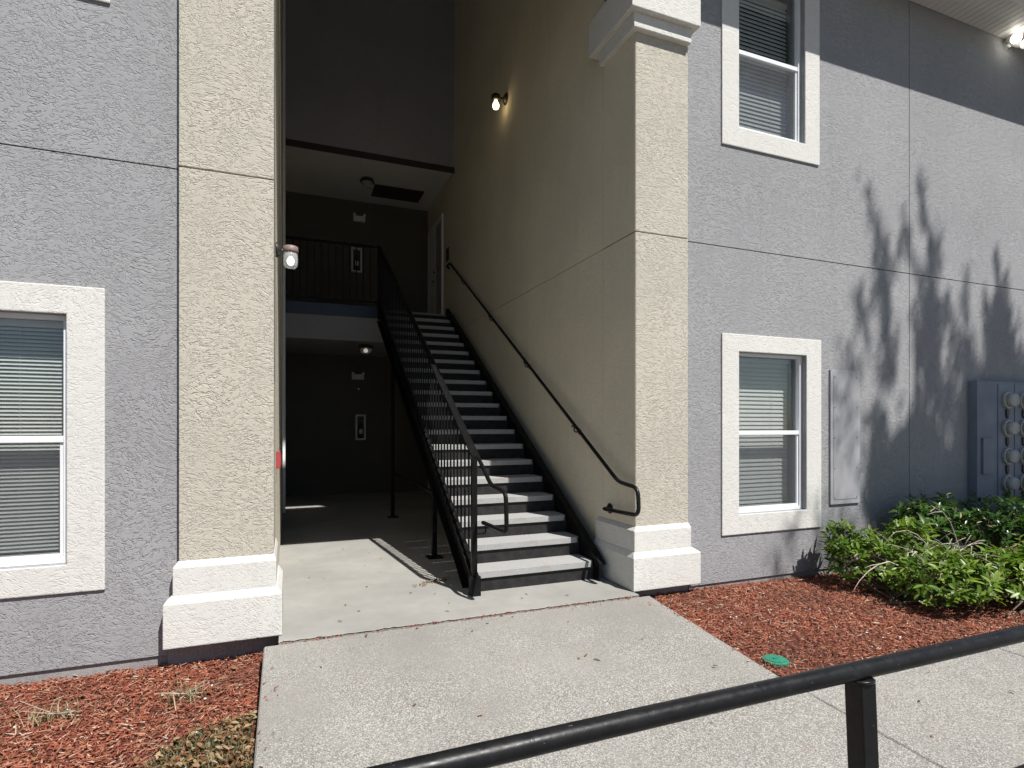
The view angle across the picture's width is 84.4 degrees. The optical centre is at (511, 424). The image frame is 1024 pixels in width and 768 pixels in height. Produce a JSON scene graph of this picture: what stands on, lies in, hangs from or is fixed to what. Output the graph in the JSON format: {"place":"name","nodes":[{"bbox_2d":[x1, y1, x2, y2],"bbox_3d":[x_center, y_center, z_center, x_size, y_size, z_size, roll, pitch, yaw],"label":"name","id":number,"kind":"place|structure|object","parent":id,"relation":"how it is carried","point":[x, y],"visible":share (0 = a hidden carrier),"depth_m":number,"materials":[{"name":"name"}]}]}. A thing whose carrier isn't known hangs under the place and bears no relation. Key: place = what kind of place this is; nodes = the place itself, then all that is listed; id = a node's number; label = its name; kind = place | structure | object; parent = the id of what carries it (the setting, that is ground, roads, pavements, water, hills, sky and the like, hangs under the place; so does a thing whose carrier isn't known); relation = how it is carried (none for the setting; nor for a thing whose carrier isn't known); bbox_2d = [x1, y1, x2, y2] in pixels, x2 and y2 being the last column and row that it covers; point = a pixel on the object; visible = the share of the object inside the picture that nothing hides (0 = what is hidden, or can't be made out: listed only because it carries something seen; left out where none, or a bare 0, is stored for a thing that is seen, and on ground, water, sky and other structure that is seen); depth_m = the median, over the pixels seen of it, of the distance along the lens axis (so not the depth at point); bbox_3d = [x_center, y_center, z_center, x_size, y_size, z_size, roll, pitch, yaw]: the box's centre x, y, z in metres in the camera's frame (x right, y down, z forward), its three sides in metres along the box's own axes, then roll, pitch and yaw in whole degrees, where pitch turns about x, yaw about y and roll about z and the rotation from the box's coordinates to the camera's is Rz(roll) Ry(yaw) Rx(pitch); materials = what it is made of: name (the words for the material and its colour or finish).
{"place":"outdoors","nodes":[
{"label":"outdoors","id":0,"kind":"place"},
{"bbox_2d":[0,651,262,767],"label":"mulch bed","id":1,"kind":"object","parent":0,"point":[134,739],"visible":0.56,"depth_m":3.34,"materials":[{"name":"wood"}]},
{"bbox_2d":[13,695,98,733],"bbox_3d":[-2.664,1.647,3.269,0.399,0.139,0.264,0,0,-22],"label":"grass tuft","id":2,"kind":"object","parent":1,"relation":"on","point":[68,712],"visible":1,"depth_m":3.26,"materials":[{"name":"plant"}]},
{"bbox_2d":[0,659,257,767],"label":"leaf litter","id":3,"kind":"object","parent":1,"relation":"on","point":[191,758],"visible":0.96,"depth_m":3.01,"materials":[{"name":"brown plant"}]},
{"bbox_2d":[156,675,225,712],"bbox_3d":[-2.009,1.648,3.508,0.354,0.139,0.358,0,0,23],"label":"grass tuft","id":4,"kind":"object","parent":1,"relation":"on","point":[189,693],"visible":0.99,"depth_m":3.51,"materials":[{"name":"plant"}]},
{"bbox_2d":[140,708,257,767],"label":"grass patch","id":5,"kind":"object","parent":1,"relation":"on","point":[238,742],"visible":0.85,"depth_m":2.99,"materials":[{"name":"plant"}]},
{"bbox_2d":[282,600,599,642],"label":"ground","id":6,"kind":"structure","parent":0,"point":[434,622],"depth_m":5.26,"materials":[{"name":"concrete"}]},
{"bbox_2d":[0,0,1023,686],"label":"apartment building","id":7,"kind":"structure","parent":6,"relation":"on","point":[700,250],"depth_m":5.90,"materials":[{"name":"grey paint"}]},
{"bbox_2d":[0,281,104,598],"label":"window","id":8,"kind":"structure","parent":7,"relation":"in","point":[80,485],"depth_m":3.80,"materials":[{"name":"white plastic"}]},
{"bbox_2d":[95,0,109,3],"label":"window","id":9,"kind":"structure","parent":7,"relation":"in","point":[104,1],"depth_m":3.84,"materials":[{"name":"white plastic"}]},
{"bbox_2d":[274,0,274,382],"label":"cable","id":10,"kind":"object","parent":7,"relation":"attached to","point":[274,191],"visible":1,"depth_m":4.33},
{"bbox_2d":[276,451,280,468],"bbox_3d":[-2.043,0.310,4.945,0.041,0.150,0.100,0,0,-22],"label":"alarm box","id":11,"kind":"object","parent":7,"relation":"attached to","point":[278,459],"visible":1,"depth_m":4.90,"materials":[{"name":"red metal"}]},
{"bbox_2d":[275,242,297,265],"bbox_3d":[-1.905,-1.428,4.785,0.180,0.208,0.124,0,0,-22],"label":"wall lamp","id":12,"kind":"object","parent":7,"relation":"attached to","point":[289,249],"visible":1,"depth_m":4.75,"materials":[{"name":"brown metal"}]},
{"bbox_2d":[285,236,377,303],"bbox_3d":[-3.259,-2.730,10.205,1.634,1.160,0.047,0,0,-22],"label":"landing railing","id":13,"kind":"object","parent":7,"relation":"attached to","point":[328,242],"visible":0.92,"depth_m":10.18,"materials":[{"name":"black metal"}]},
{"bbox_2d":[351,247,361,273],"bbox_3d":[-3.466,-3.660,12.597,0.230,0.540,0.118,0,0,-22],"label":"extinguisher cabinet","id":14,"kind":"object","parent":7,"relation":"attached to","point":[353,260],"visible":0.83,"depth_m":12.59,"materials":[{"name":"white paint"}]},
{"bbox_2d":[352,372,364,379],"bbox_3d":[-3.441,-1.081,12.614,0.284,0.162,0.104,0,0,-22],"label":"emergency light","id":15,"kind":"object","parent":7,"relation":"attached to","point":[357,376],"visible":1,"depth_m":12.60,"materials":[{"name":"white paint"}]},
{"bbox_2d":[356,385,360,390],"bbox_3d":[-3.437,-0.810,12.630,0.110,0.120,0.079,0,0,-22],"label":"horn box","id":16,"kind":"object","parent":7,"relation":"attached to","point":[358,387],"visible":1,"depth_m":12.61,"materials":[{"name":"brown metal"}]},
{"bbox_2d":[353,213,365,222],"bbox_3d":[-3.413,-4.621,12.626,0.284,0.162,0.104,0,0,-22],"label":"emergency light","id":17,"kind":"object","parent":7,"relation":"attached to","point":[356,218],"visible":1,"depth_m":12.62,"materials":[{"name":"white paint"}]},
{"bbox_2d":[355,415,365,439],"bbox_3d":[-3.387,0.068,12.628,0.220,0.565,0.118,0,0,-22],"label":"extinguisher cabinet","id":18,"kind":"object","parent":7,"relation":"attached to","point":[360,427],"visible":1,"depth_m":12.62,"materials":[{"name":"white paint"}]},
{"bbox_2d":[358,344,373,352],"bbox_3d":[-2.842,-1.456,10.973,0.277,0.165,0.277,0,0,-44],"label":"ceiling lamp","id":19,"kind":"object","parent":7,"relation":"attached to","point":[365,347],"visible":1,"depth_m":10.90,"materials":[{"name":"brown metal"}]},
{"bbox_2d":[360,176,374,185],"bbox_3d":[-2.955,-4.921,11.519,0.277,0.165,0.277,0,0,-44],"label":"ceiling lamp","id":20,"kind":"object","parent":7,"relation":"attached to","point":[366,180],"visible":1,"depth_m":11.47,"materials":[{"name":"brown metal"}]},
{"bbox_2d":[428,213,442,313],"bbox_3d":[-1.726,-3.300,12.515,0.081,2.300,1.310,0,0,-22],"label":"door","id":21,"kind":"structure","parent":7,"relation":"in","point":[435,234],"depth_m":12.44,"materials":[{"name":"paint"}]},
{"bbox_2d":[446,247,448,261],"bbox_3d":[-1.323,-3.480,11.572,0.013,0.260,0.180,0,0,-22],"label":"number plate","id":22,"kind":"object","parent":7,"relation":"attached to","point":[447,254],"visible":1,"depth_m":11.54,"materials":[{"name":"brown metal"}]},
{"bbox_2d":[491,93,507,109],"bbox_3d":[-0.195,-4.820,8.416,0.233,0.270,0.170,0,0,-22],"label":"wall lamp","id":23,"kind":"object","parent":7,"relation":"attached to","point":[495,98],"visible":1,"depth_m":8.38,"materials":[{"name":"brown metal"}]},
{"bbox_2d":[446,263,640,516],"bbox_3d":[-0.062,-1.151,8.277,0.100,4.104,6.791,0,0,-22],"label":"wall handrail","id":24,"kind":"object","parent":7,"relation":"attached to","point":[609,508],"depth_m":6.21,"materials":[{"name":"black metal"}]},
{"bbox_2d":[721,0,819,165],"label":"window","id":25,"kind":"structure","parent":7,"relation":"in","point":[735,134],"depth_m":6.16,"materials":[{"name":"white plastic"}]},
{"bbox_2d":[721,333,820,535],"bbox_3d":[2.727,0.102,6.096,1.380,2.062,0.255,0,0,-22],"label":"window","id":26,"kind":"structure","parent":7,"relation":"in","point":[754,432],"depth_m":6.16,"materials":[{"name":"white plastic"}]},
{"bbox_2d":[829,370,859,504],"bbox_3d":[3.757,0.143,6.368,0.465,1.503,0.030,0,0,-22],"label":"access panel","id":27,"kind":"object","parent":7,"relation":"attached to","point":[844,436],"visible":1,"depth_m":6.35,"materials":[{"name":"grey paint"}]},
{"bbox_2d":[968,381,1023,535],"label":"meter bank","id":28,"kind":"structure","parent":7,"relation":"attached to","point":[995,438],"depth_m":7.21,"materials":[{"name":"paint"}]},
{"bbox_2d":[1004,33,1023,48],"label":"flood lamp","id":29,"kind":"object","parent":7,"relation":"attached to","point":[1014,40],"visible":1,"depth_m":7.38,"materials":[{"name":"white paint"}]},
{"bbox_2d":[279,491,638,644],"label":"breezeway floor","id":30,"kind":"structure","parent":0,"point":[335,548],"depth_m":5.68,"materials":[{"name":"concrete"}]},
{"bbox_2d":[377,245,605,596],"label":"staircase","id":31,"kind":"structure","parent":30,"relation":"on","point":[441,375],"depth_m":6.61,"materials":[{"name":"metal"}]},
{"bbox_2d":[253,596,1023,767],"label":"walkway","id":32,"kind":"structure","parent":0,"point":[351,701],"depth_m":3.44,"materials":[{"name":"concrete"}]},
{"bbox_2d":[258,596,929,766],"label":"mulch spill","id":33,"kind":"object","parent":32,"relation":"on","point":[316,638],"visible":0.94,"depth_m":4.37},
{"bbox_2d":[366,624,1023,767],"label":"ramp handrail","id":34,"kind":"object","parent":32,"relation":"on","point":[857,679],"visible":1,"depth_m":1.23,"materials":[{"name":"black metal"}]},
{"bbox_2d":[639,564,1023,676],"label":"mulch bed","id":35,"kind":"object","parent":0,"point":[769,651],"visible":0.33,"depth_m":4.73,"materials":[{"name":"wood"}]},
{"bbox_2d":[762,654,788,668],"bbox_3d":[1.881,1.700,4.032,0.176,0.071,0.176,0,0,-22],"label":"valve lid","id":36,"kind":"object","parent":35,"relation":"on","point":[773,659],"visible":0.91,"depth_m":3.99,"materials":[{"name":"green plastic"}]},
{"bbox_2d":[818,514,1023,607],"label":"shrub","id":37,"kind":"object","parent":35,"relation":"on","point":[958,576],"visible":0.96,"depth_m":5.37,"materials":[{"name":"green plant"}]},
{"bbox_2d":[844,506,1011,593],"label":"bare branches","id":38,"kind":"object","parent":35,"relation":"on","point":[948,547],"visible":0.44,"depth_m":5.58,"materials":[{"name":"plant"}]},
{"bbox_2d":[883,488,1023,579],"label":"shrub","id":39,"kind":"object","parent":35,"relation":"on","point":[1009,523],"visible":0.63,"depth_m":6.31,"materials":[{"name":"green plant"}]},
{"bbox_2d":[992,533,1023,616],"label":"shrub","id":40,"kind":"object","parent":35,"relation":"on","point":[1016,550],"visible":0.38,"depth_m":5.37,"materials":[{"name":"green plant"}]}
]}

